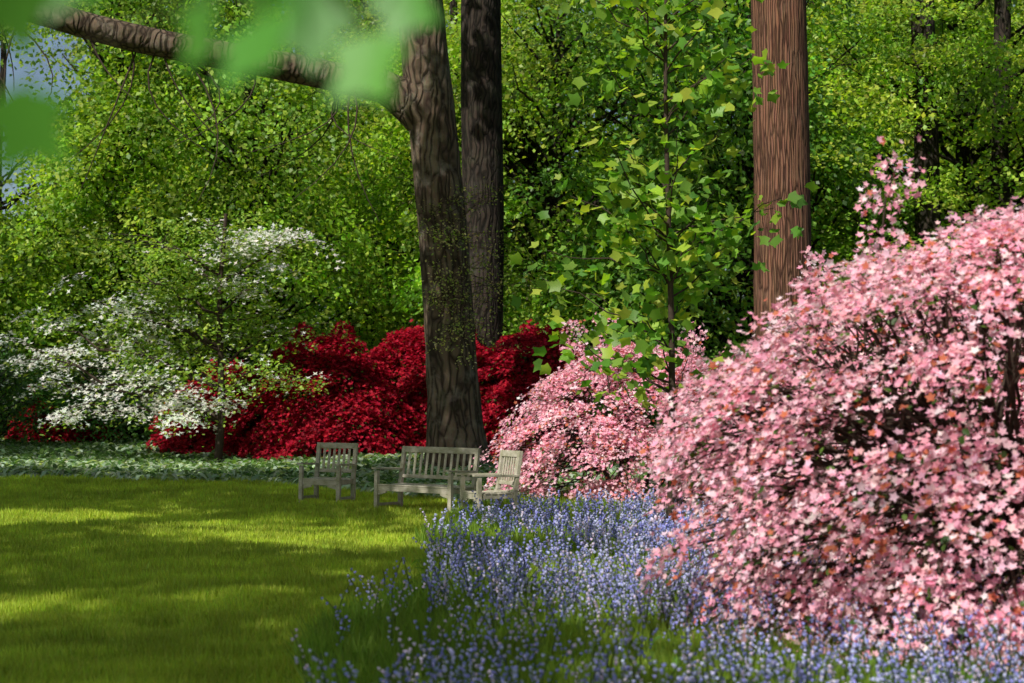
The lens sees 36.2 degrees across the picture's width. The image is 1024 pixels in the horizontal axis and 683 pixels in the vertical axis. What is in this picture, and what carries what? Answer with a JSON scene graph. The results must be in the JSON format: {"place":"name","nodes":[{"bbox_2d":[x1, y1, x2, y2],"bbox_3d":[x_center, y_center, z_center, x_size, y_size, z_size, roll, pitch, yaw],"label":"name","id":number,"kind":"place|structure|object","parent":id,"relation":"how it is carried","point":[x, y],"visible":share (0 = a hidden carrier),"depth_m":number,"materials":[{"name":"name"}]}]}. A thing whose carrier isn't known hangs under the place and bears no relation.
{"place":"outdoors","nodes":[
{"label":"outdoors","id":0,"kind":"place"},
{"bbox_2d":[2,222,48,403],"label":"forest tree","id":1,"kind":"object","parent":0,"point":[36,286],"visible":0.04,"depth_m":58.56,"materials":[{"name":"green plant"}]},
{"bbox_2d":[0,32,105,409],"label":"forest tree","id":2,"kind":"object","parent":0,"point":[3,50],"depth_m":100.34,"materials":[{"name":"green plant"}]},
{"bbox_2d":[0,25,139,403],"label":"forest tree","id":3,"kind":"object","parent":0,"point":[13,294],"depth_m":42.16,"materials":[{"name":"green plant"}]},
{"bbox_2d":[0,25,159,419],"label":"forest tree","id":4,"kind":"object","parent":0,"point":[20,62],"depth_m":49.78,"materials":[{"name":"green plant"}]},
{"bbox_2d":[0,0,334,433],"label":"forest tree","id":5,"kind":"object","parent":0,"point":[79,131],"depth_m":42.12,"materials":[{"name":"green plant"}]},
{"bbox_2d":[17,0,330,415],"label":"forest tree","id":6,"kind":"object","parent":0,"point":[65,41],"depth_m":78.09,"materials":[{"name":"green plant"}]},
{"bbox_2d":[23,0,336,419],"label":"forest tree","id":7,"kind":"object","parent":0,"point":[70,87],"depth_m":57.51,"materials":[{"name":"green plant"}]},
{"bbox_2d":[0,0,422,419],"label":"forest tree","id":8,"kind":"object","parent":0,"point":[314,200],"depth_m":42.11,"materials":[{"name":"green plant"}]},
{"bbox_2d":[12,0,415,401],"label":"forest tree","id":9,"kind":"object","parent":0,"point":[313,313],"depth_m":53.10,"materials":[{"name":"green plant"}]},
{"bbox_2d":[0,0,439,176],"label":"leafy branch","id":10,"kind":"object","parent":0,"point":[308,31],"depth_m":1.04,"materials":[{"name":"green plant"}]},
{"bbox_2d":[0,473,467,682],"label":"lawn grass","id":11,"kind":"structure","parent":0,"point":[106,579],"depth_m":13.57,"materials":[{"name":"green plant"}]},
{"bbox_2d":[0,0,492,468],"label":"tree","id":12,"kind":"object","parent":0,"point":[420,106],"depth_m":29.71,"materials":[{"name":"brown wood"}]},
{"bbox_2d":[396,173,564,368],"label":"tree sprouts","id":13,"kind":"object","parent":12,"relation":"attached to","point":[471,271],"depth_m":29.34,"materials":[{"name":"green plant"}]},
{"bbox_2d":[103,7,418,395],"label":"forest tree","id":14,"kind":"object","parent":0,"point":[354,311],"depth_m":74.41,"materials":[{"name":"green plant"}]},
{"bbox_2d":[330,3,630,326],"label":"forest tree","id":15,"kind":"object","parent":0,"point":[514,180],"depth_m":97.68,"materials":[{"name":"green plant"}]},
{"bbox_2d":[0,0,1016,405],"label":"sky","id":16,"kind":"structure","parent":0,"point":[19,72],"materials":[{"name":"blue"}]},
{"bbox_2d":[329,0,752,377],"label":"forest tree","id":17,"kind":"object","parent":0,"point":[454,45],"depth_m":42.27,"materials":[{"name":"green plant"}]},
{"bbox_2d":[63,0,1023,423],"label":"tree","id":18,"kind":"object","parent":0,"point":[938,5],"depth_m":38.93,"materials":[{"name":"green plant"}]},
{"bbox_2d":[394,1,730,328],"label":"forest tree","id":19,"kind":"object","parent":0,"point":[584,108],"depth_m":75.76,"materials":[{"name":"green plant"}]},
{"bbox_2d":[392,0,842,360],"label":"forest tree","id":20,"kind":"object","parent":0,"point":[584,194],"depth_m":48.55,"materials":[{"name":"green plant"}]},
{"bbox_2d":[471,309,787,503],"bbox_3d":[1.934,1.241,24.047,5.156,3.373,3.471,0,-2,0],"label":"pink azalea","id":21,"kind":"object","parent":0,"point":[603,421],"depth_m":23.16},
{"bbox_2d":[279,487,1023,682],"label":"bluebell","id":22,"kind":"object","parent":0,"point":[366,650],"depth_m":8.82,"materials":[{"name":"plant"}]},
{"bbox_2d":[291,485,1023,682],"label":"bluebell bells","id":23,"kind":"object","parent":22,"relation":"attached to","point":[647,536],"visible":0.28,"depth_m":9.25,"materials":[{"name":"blue plant"}]},
{"bbox_2d":[508,0,819,522],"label":"sapling","id":24,"kind":"object","parent":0,"point":[709,87],"depth_m":17.05,"materials":[{"name":"green plant"}]},
{"bbox_2d":[530,0,907,344],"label":"forest tree","id":25,"kind":"object","parent":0,"point":[624,119],"depth_m":70.58,"materials":[{"name":"green plant"}]},
{"bbox_2d":[504,0,959,435],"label":"forest tree","id":26,"kind":"object","parent":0,"point":[746,102],"depth_m":39.68,"materials":[{"name":"green plant"}]},
{"bbox_2d":[678,237,1023,587],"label":"pink azalea","id":27,"kind":"object","parent":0,"point":[814,259],"depth_m":12.78,"materials":[{"name":"pink plant"}]},
{"bbox_2d":[721,0,1023,408],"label":"forest tree","id":28,"kind":"object","parent":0,"point":[848,239],"depth_m":40.37,"materials":[{"name":"green plant"}]},
{"bbox_2d":[810,0,1023,397],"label":"forest tree","id":29,"kind":"object","parent":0,"point":[859,77],"depth_m":56.18,"materials":[{"name":"green plant"}]},
{"bbox_2d":[903,0,1023,254],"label":"forest tree","id":30,"kind":"object","parent":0,"point":[980,141],"depth_m":43.94,"materials":[{"name":"green plant"}]},
{"bbox_2d":[903,0,1023,194],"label":"forest tree","id":31,"kind":"object","parent":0,"point":[1012,97],"depth_m":66.67,"materials":[{"name":"green plant"}]},
{"bbox_2d":[976,343,1023,567],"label":"pink azalea","id":32,"kind":"object","parent":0,"point":[996,390],"depth_m":12.30,"materials":[{"name":"plant"}]},
{"bbox_3d":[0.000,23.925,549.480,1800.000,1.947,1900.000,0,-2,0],"label":"ground","id":33,"kind":"structure","parent":0,"visible":0},
{"bbox_2d":[0,338,113,444],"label":"shrub","id":34,"kind":"object","parent":33,"relation":"on","point":[21,385],"depth_m":38.06,"materials":[{"name":"plant"}]},
{"bbox_2d":[0,4,143,411],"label":"forest tree","id":35,"kind":"object","parent":33,"relation":"on","point":[74,37],"depth_m":86.69,"materials":[{"name":"green plant"}]},
{"bbox_2d":[0,3,147,413],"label":"forest tree","id":36,"kind":"object","parent":33,"relation":"on","point":[33,62],"depth_m":68.18,"materials":[{"name":"green plant"}]},
{"bbox_2d":[4,385,146,442],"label":"red azalea","id":37,"kind":"object","parent":33,"relation":"on","point":[65,434],"depth_m":39.85,"materials":[{"name":"red plant"}]},
{"bbox_2d":[13,344,184,445],"bbox_3d":[-10.176,1.629,40.280,5.532,3.185,4.604,0,-2,0],"label":"shrub","id":38,"kind":"object","parent":33,"relation":"on","point":[123,430],"depth_m":39.22,"materials":[{"name":"plant"}]},
{"bbox_2d":[0,202,361,461],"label":"dogwood","id":39,"kind":"object","parent":33,"relation":"on","point":[192,284],"depth_m":32.95,"materials":[{"name":"green plant"}]},
{"bbox_2d":[0,213,344,438],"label":"dogwood bracts","id":40,"kind":"object","parent":39,"relation":"attached to","point":[176,401],"visible":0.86,"depth_m":32.74,"materials":[{"name":"white plant"}]},
{"bbox_2d":[146,357,276,454],"bbox_3d":[-6.761,1.787,36.309,3.491,2.869,2.913,0,-2,0],"label":"red azalea","id":41,"kind":"object","parent":33,"relation":"on","point":[172,443],"depth_m":35.55,"materials":[{"name":"plant"}]},
{"bbox_2d":[223,320,422,460],"bbox_3d":[-4.171,1.331,34.442,4.623,3.649,3.830,0,-2,0],"label":"red azalea","id":42,"kind":"object","parent":33,"relation":"on","point":[312,427],"depth_m":33.41,"materials":[{"name":"red plant"}]},
{"bbox_2d":[297,442,358,502],"bbox_3d":[-2.771,2.002,23.549,0.695,0.945,0.688,0,-2,20],"label":"armchair","id":43,"kind":"object","parent":33,"relation":"on","point":[335,483],"visible":0.94,"depth_m":23.66,"materials":[{"name":"grey wood"}]},
{"bbox_2d":[0,433,701,500],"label":"ground cover straps","id":44,"kind":"object","parent":33,"relation":"on","point":[174,475],"visible":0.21,"depth_m":29.50,"materials":[{"name":"green plant"}]},
{"bbox_2d":[148,0,586,394],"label":"forest tree","id":45,"kind":"object","parent":33,"relation":"on","point":[363,117],"depth_m":54.12,"materials":[{"name":"green plant"}]},
{"bbox_2d":[273,1,541,418],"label":"forest tree","id":46,"kind":"object","parent":33,"relation":"on","point":[399,271],"depth_m":76.31,"materials":[{"name":"green plant"}]},
{"bbox_2d":[371,446,480,510],"bbox_3d":[-1.206,1.951,21.849,1.435,0.945,0.688,-1,-3,38],"label":"bench","id":47,"kind":"object","parent":33,"relation":"on","point":[400,487],"visible":0.85,"depth_m":21.96,"materials":[{"name":"grey wood"}]},
{"bbox_2d":[0,418,865,518],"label":"ground cover","id":48,"kind":"object","parent":33,"relation":"on","point":[99,455],"visible":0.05,"depth_m":31.48,"materials":[{"name":"green plant"}]},
{"bbox_2d":[296,0,661,380],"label":"forest tree","id":49,"kind":"object","parent":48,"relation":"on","point":[400,187],"depth_m":46.15,"materials":[{"name":"green plant"}]},
{"bbox_2d":[341,319,529,453],"bbox_3d":[-1.682,1.280,35.620,4.885,3.942,4.046,0,-2,0],"label":"red azalea","id":50,"kind":"object","parent":33,"relation":"on","point":[387,358],"depth_m":34.44,"materials":[{"name":"red plant"}]},
{"bbox_2d":[461,0,503,438],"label":"tree trunk","id":51,"kind":"object","parent":33,"relation":"on","point":[481,111],"visible":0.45,"depth_m":36.31,"materials":[{"name":"brown plant"}]},
{"bbox_2d":[456,450,522,508],"bbox_3d":[-0.293,1.906,20.494,0.688,0.945,0.695,0,-3,-22],"label":"armchair","id":52,"kind":"object","parent":33,"relation":"on","point":[501,475],"visible":0.82,"depth_m":20.43,"materials":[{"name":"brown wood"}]},
{"bbox_2d":[476,318,614,456],"bbox_3d":[0.380,1.312,33.967,4.297,3.639,3.760,0,-2,0],"label":"red azalea","id":53,"kind":"object","parent":33,"relation":"on","point":[532,338],"depth_m":33.00,"materials":[{"name":"red plant"}]},
{"bbox_2d":[561,371,728,461],"bbox_3d":[3.076,1.676,32.510,4.233,2.972,4.177,-2,-3,42],"label":"shrub","id":54,"kind":"object","parent":33,"relation":"on","point":[652,417],"depth_m":31.89,"materials":[{"name":"green plant"}]},
{"bbox_2d":[582,20,737,334],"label":"forest tree","id":55,"kind":"object","parent":33,"relation":"on","point":[730,277],"depth_m":105.64,"materials":[{"name":"green plant"}]},
{"bbox_2d":[658,499,681,531],"bbox_3d":[1.720,1.982,17.031,0.268,0.524,0.268,0,-2,0],"label":"sapling guard","id":56,"kind":"object","parent":33,"relation":"on","point":[675,500],"visible":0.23,"depth_m":16.95,"materials":[{"name":"metal"}]},
{"bbox_2d":[656,330,752,388],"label":"shrub","id":57,"kind":"object","parent":33,"relation":"on","point":[713,354],"depth_m":39.35,"materials":[{"name":"green plant"}]},
{"bbox_2d":[644,316,917,512],"bbox_3d":[3.480,1.166,19.405,3.801,3.097,3.471,0,-2,0],"label":"pink azalea","id":58,"kind":"object","parent":33,"relation":"on","point":[736,354],"depth_m":19.07,"materials":[{"name":"pink plant"}]},
{"bbox_2d":[751,0,822,477],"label":"tree trunk","id":59,"kind":"object","parent":33,"relation":"on","point":[781,143],"visible":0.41,"depth_m":27.77,"materials":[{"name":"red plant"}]},
{"bbox_2d":[583,0,1022,374],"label":"forest tree","id":60,"kind":"object","parent":33,"relation":"on","point":[896,144],"depth_m":53.58,"materials":[{"name":"green plant"}]},
{"bbox_2d":[721,0,911,320],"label":"forest tree","id":61,"kind":"object","parent":33,"relation":"on","point":[834,105],"depth_m":92.94,"materials":[{"name":"green plant"}]},
{"bbox_2d":[618,134,1023,681],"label":"pink azalea","id":62,"kind":"object","parent":33,"relation":"on","point":[982,238],"depth_m":8.48,"materials":[{"name":"pink plant"}]},
{"bbox_2d":[713,0,1023,340],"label":"forest tree","id":63,"kind":"object","parent":33,"relation":"on","point":[1014,20],"depth_m":52.87,"materials":[{"name":"green plant"}]},
{"bbox_2d":[722,0,1022,341],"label":"forest tree","id":64,"kind":"object","parent":33,"relation":"on","point":[847,74],"depth_m":69.86,"materials":[{"name":"green plant"}]},
{"bbox_2d":[815,324,1023,424],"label":"shrub","id":65,"kind":"object","parent":33,"relation":"on","point":[881,375],"depth_m":37.09,"materials":[{"name":"plant"}]}
]}

